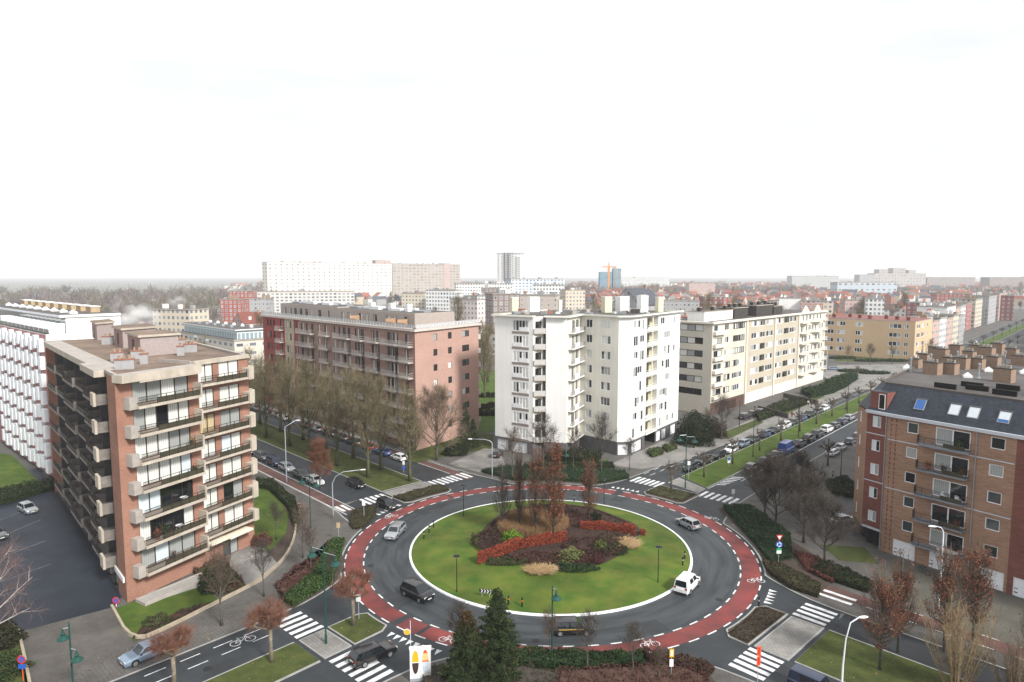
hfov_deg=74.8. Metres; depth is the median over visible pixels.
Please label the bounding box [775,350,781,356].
window
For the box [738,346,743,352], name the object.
window
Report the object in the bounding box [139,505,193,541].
window
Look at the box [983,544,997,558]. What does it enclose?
window
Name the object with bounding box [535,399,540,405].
window
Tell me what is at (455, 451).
bush
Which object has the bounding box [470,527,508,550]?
perennials
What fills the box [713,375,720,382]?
window
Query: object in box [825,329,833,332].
window
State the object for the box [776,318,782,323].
window
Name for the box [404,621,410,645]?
disc sign
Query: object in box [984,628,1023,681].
willow shrub
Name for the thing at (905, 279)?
apartment block
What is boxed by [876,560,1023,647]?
yard
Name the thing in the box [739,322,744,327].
window
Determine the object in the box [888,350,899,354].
window
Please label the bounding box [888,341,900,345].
window
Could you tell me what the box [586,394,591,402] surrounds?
window
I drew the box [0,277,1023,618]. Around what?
ground
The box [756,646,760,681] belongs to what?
banner sign
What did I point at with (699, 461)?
suv
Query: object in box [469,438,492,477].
street light
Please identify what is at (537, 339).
window
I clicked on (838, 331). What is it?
window
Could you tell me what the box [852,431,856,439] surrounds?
suv
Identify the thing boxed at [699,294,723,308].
apartment block
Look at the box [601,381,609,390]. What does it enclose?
window
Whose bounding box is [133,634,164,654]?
windows
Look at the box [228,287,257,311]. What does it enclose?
apartment block
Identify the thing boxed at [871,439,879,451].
window
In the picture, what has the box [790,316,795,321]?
window
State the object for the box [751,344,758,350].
window
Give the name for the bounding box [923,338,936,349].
bare tree
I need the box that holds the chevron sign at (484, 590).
[479,588,491,597]
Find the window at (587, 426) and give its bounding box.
[585,424,590,431]
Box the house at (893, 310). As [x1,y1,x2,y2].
[889,306,898,315]
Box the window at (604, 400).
[601,397,609,405]
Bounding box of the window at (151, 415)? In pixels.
[133,400,188,431]
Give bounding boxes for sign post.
[336,522,339,536]
[356,594,360,617]
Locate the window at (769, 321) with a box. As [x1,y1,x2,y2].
[767,319,772,324]
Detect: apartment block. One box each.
[0,299,120,476]
[43,319,258,602]
[151,304,209,337]
[178,320,263,366]
[219,295,248,322]
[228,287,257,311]
[249,295,273,313]
[257,288,354,313]
[260,301,480,450]
[262,260,391,296]
[390,263,459,295]
[401,290,425,309]
[426,287,463,310]
[449,297,484,332]
[454,281,513,294]
[463,292,484,298]
[481,285,499,294]
[485,288,520,334]
[491,295,683,454]
[496,252,523,282]
[505,277,563,293]
[520,290,559,310]
[532,282,563,293]
[560,287,584,309]
[598,272,611,288]
[612,269,620,287]
[621,277,669,287]
[663,297,699,315]
[678,299,828,414]
[686,282,714,294]
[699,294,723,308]
[721,294,732,304]
[779,294,801,309]
[787,275,838,288]
[801,297,823,309]
[823,297,833,315]
[824,313,932,358]
[830,281,897,293]
[839,296,863,313]
[852,340,1023,598]
[854,274,874,281]
[864,294,884,315]
[867,273,925,286]
[874,268,915,272]
[906,299,937,315]
[906,311,947,347]
[911,315,940,345]
[916,303,956,313]
[926,276,974,286]
[927,310,959,343]
[930,290,971,302]
[931,312,953,347]
[932,302,960,313]
[935,310,965,344]
[937,301,966,328]
[943,299,972,330]
[949,295,982,327]
[964,292,996,323]
[976,290,1009,320]
[980,277,1023,288]
[990,292,1014,320]
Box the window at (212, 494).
[204,487,217,508]
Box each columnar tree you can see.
[492,460,513,521]
[510,446,526,524]
[524,443,548,530]
[538,434,568,532]
[577,456,600,519]
[853,552,910,669]
[881,547,922,652]
[919,541,977,650]
[954,536,1001,641]
[1014,605,1023,650]
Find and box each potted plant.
[153,527,161,539]
[924,461,932,469]
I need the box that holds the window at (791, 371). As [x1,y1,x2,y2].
[788,369,793,374]
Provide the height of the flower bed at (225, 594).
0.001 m
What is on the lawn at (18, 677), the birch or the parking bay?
the birch
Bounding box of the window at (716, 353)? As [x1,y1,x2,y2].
[713,350,720,357]
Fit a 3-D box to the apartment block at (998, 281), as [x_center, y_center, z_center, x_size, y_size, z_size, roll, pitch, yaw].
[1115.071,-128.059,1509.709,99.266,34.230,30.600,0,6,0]
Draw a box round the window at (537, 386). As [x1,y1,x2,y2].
[535,384,540,390]
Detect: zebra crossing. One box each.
[279,611,323,638]
[329,651,393,681]
[335,505,350,511]
[359,494,391,503]
[428,475,461,484]
[455,473,472,477]
[630,477,664,486]
[700,491,738,503]
[728,647,783,680]
[793,603,837,625]
[820,589,855,604]
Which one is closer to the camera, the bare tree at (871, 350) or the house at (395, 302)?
the bare tree at (871, 350)
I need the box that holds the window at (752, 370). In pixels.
[750,367,757,373]
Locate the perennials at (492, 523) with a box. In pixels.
[483,503,632,565]
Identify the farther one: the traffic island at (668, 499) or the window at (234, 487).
the traffic island at (668, 499)
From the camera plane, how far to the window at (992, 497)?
78.69 m
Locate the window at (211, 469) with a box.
[202,463,216,483]
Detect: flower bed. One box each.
[193,572,241,596]
[270,501,298,561]
[276,539,344,608]
[719,507,830,596]
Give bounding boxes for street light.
[284,420,299,482]
[332,469,365,517]
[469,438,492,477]
[841,615,867,681]
[928,525,943,612]
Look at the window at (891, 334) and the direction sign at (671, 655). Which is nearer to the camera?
the direction sign at (671, 655)
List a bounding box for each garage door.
[498,438,507,449]
[512,441,526,452]
[618,444,627,454]
[632,439,640,451]
[656,431,659,440]
[661,428,664,438]
[670,424,674,433]
[726,400,730,409]
[731,398,735,407]
[746,392,757,402]
[777,382,791,393]
[892,538,914,560]
[929,551,953,571]
[980,566,1003,590]
[1012,577,1023,598]
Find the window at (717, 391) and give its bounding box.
[712,388,719,395]
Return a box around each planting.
[349,504,376,529]
[393,483,448,500]
[646,485,695,501]
[727,606,783,642]
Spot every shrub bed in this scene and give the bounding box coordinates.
[133,601,212,638]
[193,554,244,593]
[275,540,327,596]
[422,657,559,681]
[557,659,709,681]
[794,550,838,582]
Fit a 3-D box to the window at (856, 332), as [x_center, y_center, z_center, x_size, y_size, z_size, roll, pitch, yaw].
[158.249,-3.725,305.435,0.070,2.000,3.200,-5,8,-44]
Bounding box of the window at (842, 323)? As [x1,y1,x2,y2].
[837,321,845,325]
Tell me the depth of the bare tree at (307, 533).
83.22 m
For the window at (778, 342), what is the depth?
208.32 m
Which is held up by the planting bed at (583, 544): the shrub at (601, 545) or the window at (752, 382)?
the shrub at (601, 545)
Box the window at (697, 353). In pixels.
[679,349,702,356]
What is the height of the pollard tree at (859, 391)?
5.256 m
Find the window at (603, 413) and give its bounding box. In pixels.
[600,412,608,420]
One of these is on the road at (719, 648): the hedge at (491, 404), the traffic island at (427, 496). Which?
the traffic island at (427, 496)
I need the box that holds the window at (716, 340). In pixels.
[714,337,721,344]
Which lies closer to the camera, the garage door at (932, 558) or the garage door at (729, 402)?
the garage door at (932, 558)
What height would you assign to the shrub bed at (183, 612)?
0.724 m
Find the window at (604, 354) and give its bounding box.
[601,351,609,359]
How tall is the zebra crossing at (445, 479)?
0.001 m
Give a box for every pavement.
[0,428,359,681]
[249,309,1023,485]
[387,658,750,681]
[723,337,1023,675]
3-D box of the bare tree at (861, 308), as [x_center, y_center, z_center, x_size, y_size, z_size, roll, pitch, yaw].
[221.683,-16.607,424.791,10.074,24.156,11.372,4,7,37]
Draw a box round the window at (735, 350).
[733,347,737,353]
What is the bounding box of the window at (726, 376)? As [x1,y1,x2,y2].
[723,374,728,380]
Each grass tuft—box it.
[521,556,558,576]
[616,533,642,548]
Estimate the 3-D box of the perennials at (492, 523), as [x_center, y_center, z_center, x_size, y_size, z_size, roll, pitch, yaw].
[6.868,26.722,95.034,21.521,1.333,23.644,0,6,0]
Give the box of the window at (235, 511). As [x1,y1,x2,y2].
[224,502,243,524]
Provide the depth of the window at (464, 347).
153.98 m
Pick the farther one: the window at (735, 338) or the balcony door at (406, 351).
the window at (735, 338)
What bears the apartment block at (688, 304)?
on the ground at (104, 283)
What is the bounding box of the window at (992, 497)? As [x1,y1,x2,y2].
[987,490,1001,504]
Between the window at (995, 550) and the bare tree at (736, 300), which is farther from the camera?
the bare tree at (736, 300)
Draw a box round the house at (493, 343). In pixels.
[489,331,494,354]
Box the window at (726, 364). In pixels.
[724,361,729,367]
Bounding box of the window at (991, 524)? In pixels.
[985,517,999,531]
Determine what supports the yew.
on the pavement at (982, 329)
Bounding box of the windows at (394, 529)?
[388,522,404,531]
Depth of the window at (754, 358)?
196.18 m
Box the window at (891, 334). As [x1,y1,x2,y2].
[889,332,900,337]
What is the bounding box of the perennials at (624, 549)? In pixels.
[600,542,628,555]
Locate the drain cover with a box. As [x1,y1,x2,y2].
[203,666,211,670]
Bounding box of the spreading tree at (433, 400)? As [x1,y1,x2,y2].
[398,381,469,459]
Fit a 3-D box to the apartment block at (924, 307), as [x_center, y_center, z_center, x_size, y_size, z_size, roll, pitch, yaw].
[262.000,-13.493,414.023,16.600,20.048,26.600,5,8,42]
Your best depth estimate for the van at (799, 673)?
59.58 m
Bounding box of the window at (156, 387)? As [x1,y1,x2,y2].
[131,374,187,403]
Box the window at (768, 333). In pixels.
[766,330,772,335]
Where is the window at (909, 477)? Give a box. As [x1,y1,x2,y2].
[904,471,915,483]
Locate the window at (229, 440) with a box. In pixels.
[221,431,240,451]
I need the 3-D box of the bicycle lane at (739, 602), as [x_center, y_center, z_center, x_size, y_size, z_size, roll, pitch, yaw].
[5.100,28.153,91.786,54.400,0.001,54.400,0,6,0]
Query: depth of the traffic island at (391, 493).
116.38 m
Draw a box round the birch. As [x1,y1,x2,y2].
[0,530,46,625]
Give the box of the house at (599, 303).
[589,300,600,308]
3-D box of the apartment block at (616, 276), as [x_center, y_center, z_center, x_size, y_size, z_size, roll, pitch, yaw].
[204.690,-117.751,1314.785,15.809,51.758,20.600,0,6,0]
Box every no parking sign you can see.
[17,655,25,680]
[112,597,118,605]
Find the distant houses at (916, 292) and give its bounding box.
[221,281,1023,305]
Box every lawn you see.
[0,453,37,487]
[0,641,26,681]
[116,588,216,641]
[206,643,320,681]
[250,419,421,491]
[254,488,288,552]
[327,613,386,644]
[405,434,493,462]
[411,500,689,613]
[476,370,494,432]
[682,323,1023,487]
[724,419,762,438]
[785,395,823,412]
[794,630,961,681]
[822,545,878,563]
[835,355,908,361]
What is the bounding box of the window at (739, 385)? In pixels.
[737,382,742,388]
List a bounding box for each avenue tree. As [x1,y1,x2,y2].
[194,330,210,344]
[239,343,264,410]
[249,348,272,423]
[249,355,279,437]
[264,351,295,431]
[266,352,301,445]
[283,355,327,454]
[285,367,315,439]
[309,365,342,448]
[320,372,353,465]
[332,361,369,458]
[347,364,392,477]
[364,373,404,469]
[385,376,429,481]
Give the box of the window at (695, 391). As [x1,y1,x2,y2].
[678,386,701,394]
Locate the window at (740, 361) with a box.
[737,358,743,364]
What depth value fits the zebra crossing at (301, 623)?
71.04 m
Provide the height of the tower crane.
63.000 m
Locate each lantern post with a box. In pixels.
[56,622,83,681]
[298,474,319,526]
[307,544,340,643]
[551,585,561,652]
[564,451,568,476]
[676,431,696,487]
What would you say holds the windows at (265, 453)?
in the estate at (261, 455)
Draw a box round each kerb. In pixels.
[110,470,361,681]
[203,642,319,681]
[257,318,1022,484]
[257,419,420,490]
[299,629,350,657]
[328,612,386,643]
[383,653,754,681]
[409,499,692,616]
[644,485,700,502]
[681,323,1021,487]
[723,336,1023,674]
[726,606,787,644]
[754,616,823,659]
[794,630,966,681]
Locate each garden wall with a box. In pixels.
[18,629,30,681]
[110,577,261,638]
[261,525,296,578]
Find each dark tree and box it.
[740,445,807,525]
[742,452,794,516]
[771,462,832,542]
[779,448,832,513]
[789,488,866,560]
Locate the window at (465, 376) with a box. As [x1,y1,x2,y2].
[462,373,468,379]
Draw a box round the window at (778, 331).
[776,328,782,334]
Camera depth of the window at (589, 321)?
140.82 m
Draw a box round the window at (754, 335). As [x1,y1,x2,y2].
[751,332,758,338]
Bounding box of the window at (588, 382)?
[586,379,591,387]
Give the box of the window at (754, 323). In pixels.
[752,320,758,326]
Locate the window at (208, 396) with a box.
[199,388,213,408]
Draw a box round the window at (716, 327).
[714,324,721,331]
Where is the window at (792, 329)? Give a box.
[790,327,795,332]
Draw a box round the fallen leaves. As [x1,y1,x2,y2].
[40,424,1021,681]
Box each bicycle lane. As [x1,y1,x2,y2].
[251,403,1023,658]
[345,485,760,651]
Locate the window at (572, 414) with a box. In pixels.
[571,412,573,422]
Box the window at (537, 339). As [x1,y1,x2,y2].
[535,337,540,343]
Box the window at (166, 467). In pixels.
[136,453,191,486]
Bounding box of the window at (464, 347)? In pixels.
[462,344,468,350]
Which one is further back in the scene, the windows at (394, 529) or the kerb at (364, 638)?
the windows at (394, 529)
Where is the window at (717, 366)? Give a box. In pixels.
[713,363,720,369]
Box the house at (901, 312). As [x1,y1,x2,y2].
[893,305,905,316]
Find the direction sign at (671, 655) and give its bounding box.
[669,648,673,672]
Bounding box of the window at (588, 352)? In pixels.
[586,349,591,357]
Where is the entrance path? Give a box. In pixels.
[230,545,276,587]
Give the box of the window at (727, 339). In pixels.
[725,336,730,342]
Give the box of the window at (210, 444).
[201,438,215,458]
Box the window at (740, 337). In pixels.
[738,334,743,340]
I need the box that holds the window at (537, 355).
[535,353,540,359]
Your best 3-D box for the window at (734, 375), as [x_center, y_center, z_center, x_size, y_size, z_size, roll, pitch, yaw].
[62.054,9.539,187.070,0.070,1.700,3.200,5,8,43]
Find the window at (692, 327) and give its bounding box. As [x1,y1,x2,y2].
[680,324,702,330]
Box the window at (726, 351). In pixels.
[724,349,729,355]
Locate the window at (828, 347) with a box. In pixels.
[824,345,832,349]
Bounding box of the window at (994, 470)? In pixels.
[989,464,1003,477]
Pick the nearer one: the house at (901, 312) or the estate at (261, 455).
the estate at (261, 455)
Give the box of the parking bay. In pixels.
[824,495,855,536]
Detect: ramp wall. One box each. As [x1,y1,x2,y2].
[758,405,788,418]
[783,393,818,403]
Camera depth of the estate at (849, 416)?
171.09 m
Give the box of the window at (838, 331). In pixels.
[837,329,844,333]
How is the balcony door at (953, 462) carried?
in the apartment block at (918, 412)
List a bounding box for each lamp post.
[752,406,754,456]
[798,389,800,436]
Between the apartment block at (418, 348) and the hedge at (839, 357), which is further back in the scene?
the hedge at (839, 357)
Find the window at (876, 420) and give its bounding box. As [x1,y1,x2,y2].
[873,416,880,427]
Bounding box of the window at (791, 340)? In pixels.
[789,337,795,342]
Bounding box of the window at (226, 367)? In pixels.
[218,360,237,376]
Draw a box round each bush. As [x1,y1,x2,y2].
[0,618,28,650]
[0,649,35,681]
[197,562,240,594]
[250,531,272,546]
[440,443,468,456]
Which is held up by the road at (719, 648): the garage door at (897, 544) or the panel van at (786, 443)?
the panel van at (786, 443)
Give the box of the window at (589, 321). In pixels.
[587,319,591,327]
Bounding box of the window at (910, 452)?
[906,447,916,458]
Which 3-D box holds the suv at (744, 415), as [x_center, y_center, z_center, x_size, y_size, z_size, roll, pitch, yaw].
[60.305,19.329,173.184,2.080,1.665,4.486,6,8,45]
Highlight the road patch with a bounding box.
[185,424,945,681]
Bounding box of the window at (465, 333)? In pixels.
[462,330,468,336]
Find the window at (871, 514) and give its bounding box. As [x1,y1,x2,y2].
[868,509,875,521]
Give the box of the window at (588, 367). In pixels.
[586,364,591,372]
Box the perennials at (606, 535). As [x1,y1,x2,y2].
[596,531,623,542]
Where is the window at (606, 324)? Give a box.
[602,320,610,328]
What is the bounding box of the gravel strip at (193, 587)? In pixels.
[149,585,198,596]
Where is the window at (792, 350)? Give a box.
[789,348,794,353]
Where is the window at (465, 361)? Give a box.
[462,359,468,365]
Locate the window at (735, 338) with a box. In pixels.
[733,335,737,341]
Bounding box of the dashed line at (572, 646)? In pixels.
[344,485,761,648]
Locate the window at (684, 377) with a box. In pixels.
[679,374,701,382]
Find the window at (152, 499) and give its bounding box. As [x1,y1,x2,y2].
[138,479,192,513]
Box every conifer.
[438,610,493,681]
[456,406,475,450]
[468,419,481,446]
[469,587,525,681]
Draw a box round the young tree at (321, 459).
[306,434,334,488]
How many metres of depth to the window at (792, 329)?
215.88 m
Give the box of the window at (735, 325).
[733,323,737,328]
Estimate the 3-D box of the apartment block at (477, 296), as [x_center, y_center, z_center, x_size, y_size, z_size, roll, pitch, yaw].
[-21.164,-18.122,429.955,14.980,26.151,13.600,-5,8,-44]
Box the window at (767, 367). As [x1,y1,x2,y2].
[765,364,771,369]
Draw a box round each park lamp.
[453,554,459,591]
[461,484,465,515]
[655,545,661,582]
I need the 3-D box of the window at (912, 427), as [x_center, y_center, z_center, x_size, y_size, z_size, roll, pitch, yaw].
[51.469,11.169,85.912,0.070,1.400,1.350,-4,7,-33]
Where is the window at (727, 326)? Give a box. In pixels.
[725,323,730,329]
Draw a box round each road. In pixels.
[115,318,1023,681]
[362,489,741,646]
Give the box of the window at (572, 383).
[571,381,573,392]
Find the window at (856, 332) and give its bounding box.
[855,330,862,334]
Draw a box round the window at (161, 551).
[141,530,195,567]
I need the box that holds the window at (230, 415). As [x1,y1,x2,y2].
[220,407,239,426]
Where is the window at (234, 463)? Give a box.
[222,455,241,475]
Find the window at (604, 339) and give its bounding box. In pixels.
[601,335,610,343]
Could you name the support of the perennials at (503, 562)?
on the planting bed at (583, 544)
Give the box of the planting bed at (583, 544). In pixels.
[478,504,639,568]
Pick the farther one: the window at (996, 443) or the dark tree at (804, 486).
the dark tree at (804, 486)
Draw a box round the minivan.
[400,577,434,602]
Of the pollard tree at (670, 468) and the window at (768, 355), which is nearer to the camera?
the pollard tree at (670, 468)
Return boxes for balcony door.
[348,342,350,351]
[372,345,374,355]
[377,346,379,356]
[377,360,379,370]
[388,362,390,372]
[391,347,394,358]
[392,363,394,373]
[395,333,397,343]
[395,348,397,359]
[395,363,398,374]
[405,334,408,345]
[405,349,408,360]
[406,365,408,376]
[929,528,963,554]
[930,503,965,528]
[932,478,966,502]
[934,453,968,476]
[935,427,970,450]
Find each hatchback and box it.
[17,500,37,514]
[269,411,278,417]
[278,461,294,471]
[306,473,324,484]
[310,425,321,431]
[346,476,365,488]
[360,442,374,449]
[376,496,397,509]
[390,452,407,461]
[491,449,503,457]
[675,516,700,530]
[682,460,698,471]
[724,444,737,453]
[736,438,749,447]
[744,462,759,470]
[748,410,756,416]
[759,429,770,437]
[820,404,829,410]
[829,421,840,428]
[835,442,846,450]
[844,437,856,444]
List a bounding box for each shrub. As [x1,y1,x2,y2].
[141,611,174,628]
[556,546,584,562]
[587,511,601,520]
[593,539,605,550]
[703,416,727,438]
[917,587,1003,681]
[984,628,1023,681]
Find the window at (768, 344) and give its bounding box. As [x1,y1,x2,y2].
[766,341,771,347]
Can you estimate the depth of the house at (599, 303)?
620.53 m
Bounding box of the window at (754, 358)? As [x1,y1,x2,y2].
[751,355,757,361]
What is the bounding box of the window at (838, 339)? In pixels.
[837,338,844,342]
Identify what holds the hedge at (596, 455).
on the ground at (104, 283)
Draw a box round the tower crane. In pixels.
[602,263,615,288]
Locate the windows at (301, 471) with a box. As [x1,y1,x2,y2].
[294,469,306,473]
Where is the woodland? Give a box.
[0,280,1014,324]
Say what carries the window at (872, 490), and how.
in the apartment block at (918, 412)
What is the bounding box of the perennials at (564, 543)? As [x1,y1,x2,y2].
[561,534,622,556]
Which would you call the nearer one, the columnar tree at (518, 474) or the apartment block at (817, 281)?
the columnar tree at (518, 474)
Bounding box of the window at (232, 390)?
[219,383,238,401]
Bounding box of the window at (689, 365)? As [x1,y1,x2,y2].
[679,361,701,369]
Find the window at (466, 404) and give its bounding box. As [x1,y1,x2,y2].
[463,401,468,408]
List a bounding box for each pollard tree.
[664,461,682,491]
[695,451,713,476]
[725,437,740,463]
[757,427,765,450]
[777,418,787,440]
[791,411,804,431]
[811,402,822,423]
[819,437,840,465]
[825,398,837,415]
[840,390,853,409]
[853,387,866,402]
[866,380,876,392]
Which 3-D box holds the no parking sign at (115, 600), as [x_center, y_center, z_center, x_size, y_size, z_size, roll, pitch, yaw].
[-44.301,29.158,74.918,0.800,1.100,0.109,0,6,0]
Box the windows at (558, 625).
[553,616,580,627]
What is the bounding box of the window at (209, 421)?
[200,413,214,433]
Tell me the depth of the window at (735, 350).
186.74 m
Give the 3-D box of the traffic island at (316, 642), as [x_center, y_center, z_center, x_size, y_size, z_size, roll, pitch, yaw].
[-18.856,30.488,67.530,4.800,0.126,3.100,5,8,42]
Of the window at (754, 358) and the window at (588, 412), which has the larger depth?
the window at (754, 358)
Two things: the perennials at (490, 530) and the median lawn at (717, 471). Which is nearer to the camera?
the perennials at (490, 530)
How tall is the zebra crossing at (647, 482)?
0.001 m
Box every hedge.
[0,475,54,504]
[256,476,300,525]
[283,536,344,606]
[477,530,567,563]
[479,391,494,397]
[479,401,494,409]
[479,408,494,415]
[481,464,629,483]
[515,645,645,669]
[524,461,615,468]
[544,445,601,461]
[579,520,636,534]
[639,528,645,535]
[641,646,715,676]
[646,446,664,457]
[662,441,677,451]
[723,503,792,560]
[755,395,809,421]
[762,558,820,597]
[801,377,845,397]
[813,558,873,592]
[824,474,853,497]
[825,370,858,391]
[829,356,855,358]
[837,368,867,371]
[854,358,881,361]
[859,370,890,373]
[881,358,908,361]
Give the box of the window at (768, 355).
[765,352,771,358]
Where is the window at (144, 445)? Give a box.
[135,426,190,459]
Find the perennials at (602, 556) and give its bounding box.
[574,548,605,564]
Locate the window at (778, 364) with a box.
[775,361,780,367]
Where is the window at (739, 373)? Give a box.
[737,370,742,376]
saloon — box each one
[0,527,8,539]
[291,467,309,478]
[333,433,348,440]
[373,447,391,455]
[768,425,780,433]
[769,450,783,458]
[793,439,806,447]
[828,513,852,525]
[836,417,847,424]
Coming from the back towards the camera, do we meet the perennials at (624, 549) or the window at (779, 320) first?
the window at (779, 320)
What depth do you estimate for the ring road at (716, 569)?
81.80 m
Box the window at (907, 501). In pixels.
[903,496,913,508]
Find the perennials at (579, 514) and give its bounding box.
[556,506,591,525]
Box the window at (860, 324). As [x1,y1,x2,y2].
[856,322,862,326]
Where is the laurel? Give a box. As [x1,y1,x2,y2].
[501,529,522,542]
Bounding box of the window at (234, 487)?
[223,478,242,500]
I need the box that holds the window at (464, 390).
[462,387,468,394]
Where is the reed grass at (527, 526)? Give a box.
[496,507,572,537]
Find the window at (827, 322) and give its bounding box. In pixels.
[825,321,833,324]
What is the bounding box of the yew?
[670,409,715,447]
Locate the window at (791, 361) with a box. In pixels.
[788,358,794,364]
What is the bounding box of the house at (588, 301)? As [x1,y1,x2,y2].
[586,296,594,308]
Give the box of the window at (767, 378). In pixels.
[765,375,770,381]
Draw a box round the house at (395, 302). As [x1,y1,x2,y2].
[386,296,398,304]
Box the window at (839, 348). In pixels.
[836,346,843,350]
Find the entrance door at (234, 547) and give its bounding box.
[223,537,237,555]
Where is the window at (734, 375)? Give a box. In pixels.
[732,372,736,378]
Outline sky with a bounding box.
[0,0,1023,276]
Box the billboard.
[409,645,430,681]
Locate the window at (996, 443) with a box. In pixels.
[990,436,1005,450]
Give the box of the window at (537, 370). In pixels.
[535,368,540,374]
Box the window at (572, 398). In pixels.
[571,397,573,407]
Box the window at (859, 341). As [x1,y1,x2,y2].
[855,339,861,343]
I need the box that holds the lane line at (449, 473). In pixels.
[145,343,1021,681]
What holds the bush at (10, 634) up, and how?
on the ground at (104, 283)
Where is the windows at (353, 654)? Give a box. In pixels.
[349,641,384,660]
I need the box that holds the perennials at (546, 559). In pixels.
[512,550,563,563]
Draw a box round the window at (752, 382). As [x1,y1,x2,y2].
[750,379,756,385]
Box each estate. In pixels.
[118,634,170,667]
[254,450,268,460]
[345,437,361,445]
[347,640,396,668]
[384,521,405,539]
[550,615,594,636]
[711,448,726,458]
[747,433,758,442]
[789,417,798,425]
[825,448,839,456]
[828,366,840,369]
[843,413,854,420]
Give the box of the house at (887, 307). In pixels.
[884,303,896,314]
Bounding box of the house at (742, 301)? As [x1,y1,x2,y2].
[732,299,745,304]
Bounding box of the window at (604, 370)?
[601,366,609,374]
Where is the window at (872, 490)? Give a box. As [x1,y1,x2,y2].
[869,486,876,498]
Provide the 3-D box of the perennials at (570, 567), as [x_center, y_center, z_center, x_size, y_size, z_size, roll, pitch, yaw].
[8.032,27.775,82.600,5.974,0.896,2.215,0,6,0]
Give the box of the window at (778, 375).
[774,372,780,378]
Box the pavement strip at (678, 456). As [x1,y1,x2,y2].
[642,390,848,468]
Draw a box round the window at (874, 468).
[870,463,878,474]
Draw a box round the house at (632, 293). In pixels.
[612,285,656,308]
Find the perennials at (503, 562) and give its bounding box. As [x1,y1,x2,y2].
[486,555,527,565]
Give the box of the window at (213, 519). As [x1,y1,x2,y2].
[205,511,218,533]
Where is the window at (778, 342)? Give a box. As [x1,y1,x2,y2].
[776,340,781,345]
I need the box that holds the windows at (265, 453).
[255,452,267,455]
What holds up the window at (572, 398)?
in the apartment block at (569, 370)
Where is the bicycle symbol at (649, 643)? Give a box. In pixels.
[640,639,659,647]
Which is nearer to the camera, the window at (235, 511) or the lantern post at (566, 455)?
the window at (235, 511)
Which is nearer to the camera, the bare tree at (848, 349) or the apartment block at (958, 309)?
the bare tree at (848, 349)
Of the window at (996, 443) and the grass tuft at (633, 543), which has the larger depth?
the grass tuft at (633, 543)
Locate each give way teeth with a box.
[388,632,441,653]
[764,589,775,603]
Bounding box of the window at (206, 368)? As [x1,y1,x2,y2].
[198,363,212,382]
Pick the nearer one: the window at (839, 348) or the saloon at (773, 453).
the saloon at (773, 453)
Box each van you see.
[673,571,699,594]
[777,439,794,454]
[787,663,830,681]
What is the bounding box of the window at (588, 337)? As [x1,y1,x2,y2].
[586,334,591,342]
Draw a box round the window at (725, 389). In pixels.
[723,386,728,392]
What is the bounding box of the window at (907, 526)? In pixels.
[902,520,912,532]
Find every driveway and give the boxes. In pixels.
[21,609,131,681]
[449,448,504,472]
[613,435,690,468]
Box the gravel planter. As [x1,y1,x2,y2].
[135,572,203,605]
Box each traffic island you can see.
[299,629,351,658]
[383,482,432,496]
[391,489,450,502]
[645,485,699,502]
[668,478,704,492]
[726,606,787,645]
[754,616,824,660]
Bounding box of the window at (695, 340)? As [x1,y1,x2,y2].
[680,336,702,343]
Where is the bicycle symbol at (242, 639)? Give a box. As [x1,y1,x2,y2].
[230,635,255,645]
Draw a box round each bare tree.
[195,540,240,625]
[243,534,277,596]
[253,310,263,325]
[261,500,286,538]
[290,503,320,557]
[293,523,320,568]
[321,549,341,587]
[387,290,394,302]
[392,293,401,305]
[442,595,471,632]
[451,292,466,320]
[478,319,485,369]
[479,321,494,381]
[479,330,494,397]
[496,426,523,476]
[526,410,560,474]
[539,605,557,650]
[567,425,583,465]
[570,606,603,669]
[589,293,598,308]
[589,410,618,469]
[614,617,648,670]
[621,436,637,470]
[644,642,667,677]
[701,407,714,425]
[702,289,715,309]
[713,392,736,438]
[732,295,739,303]
[844,345,853,363]
[854,297,867,314]
[865,342,875,364]
[887,346,896,359]
[896,291,909,308]
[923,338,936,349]
[1017,281,1023,294]
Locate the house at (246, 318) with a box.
[233,310,262,325]
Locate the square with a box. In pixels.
[823,364,908,392]
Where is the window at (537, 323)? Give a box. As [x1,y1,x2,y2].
[535,321,540,327]
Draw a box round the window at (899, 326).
[889,324,901,328]
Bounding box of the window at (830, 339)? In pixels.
[825,337,833,341]
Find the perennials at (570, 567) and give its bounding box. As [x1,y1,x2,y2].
[555,561,600,572]
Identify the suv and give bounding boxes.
[265,454,282,466]
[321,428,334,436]
[695,453,712,464]
[738,412,751,419]
[777,420,790,429]
[802,433,815,442]
[804,409,814,417]
[811,428,824,437]
[820,424,833,432]
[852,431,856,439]
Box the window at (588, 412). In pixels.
[586,409,590,417]
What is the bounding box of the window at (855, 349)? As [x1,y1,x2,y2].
[854,347,861,351]
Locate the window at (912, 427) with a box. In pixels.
[907,422,918,433]
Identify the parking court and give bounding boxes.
[0,468,120,629]
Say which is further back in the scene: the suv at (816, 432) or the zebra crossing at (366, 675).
the suv at (816, 432)
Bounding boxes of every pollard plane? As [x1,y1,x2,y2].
[141,616,200,681]
[239,591,291,662]
[330,564,374,625]
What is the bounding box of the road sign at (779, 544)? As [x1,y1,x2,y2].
[776,535,782,560]

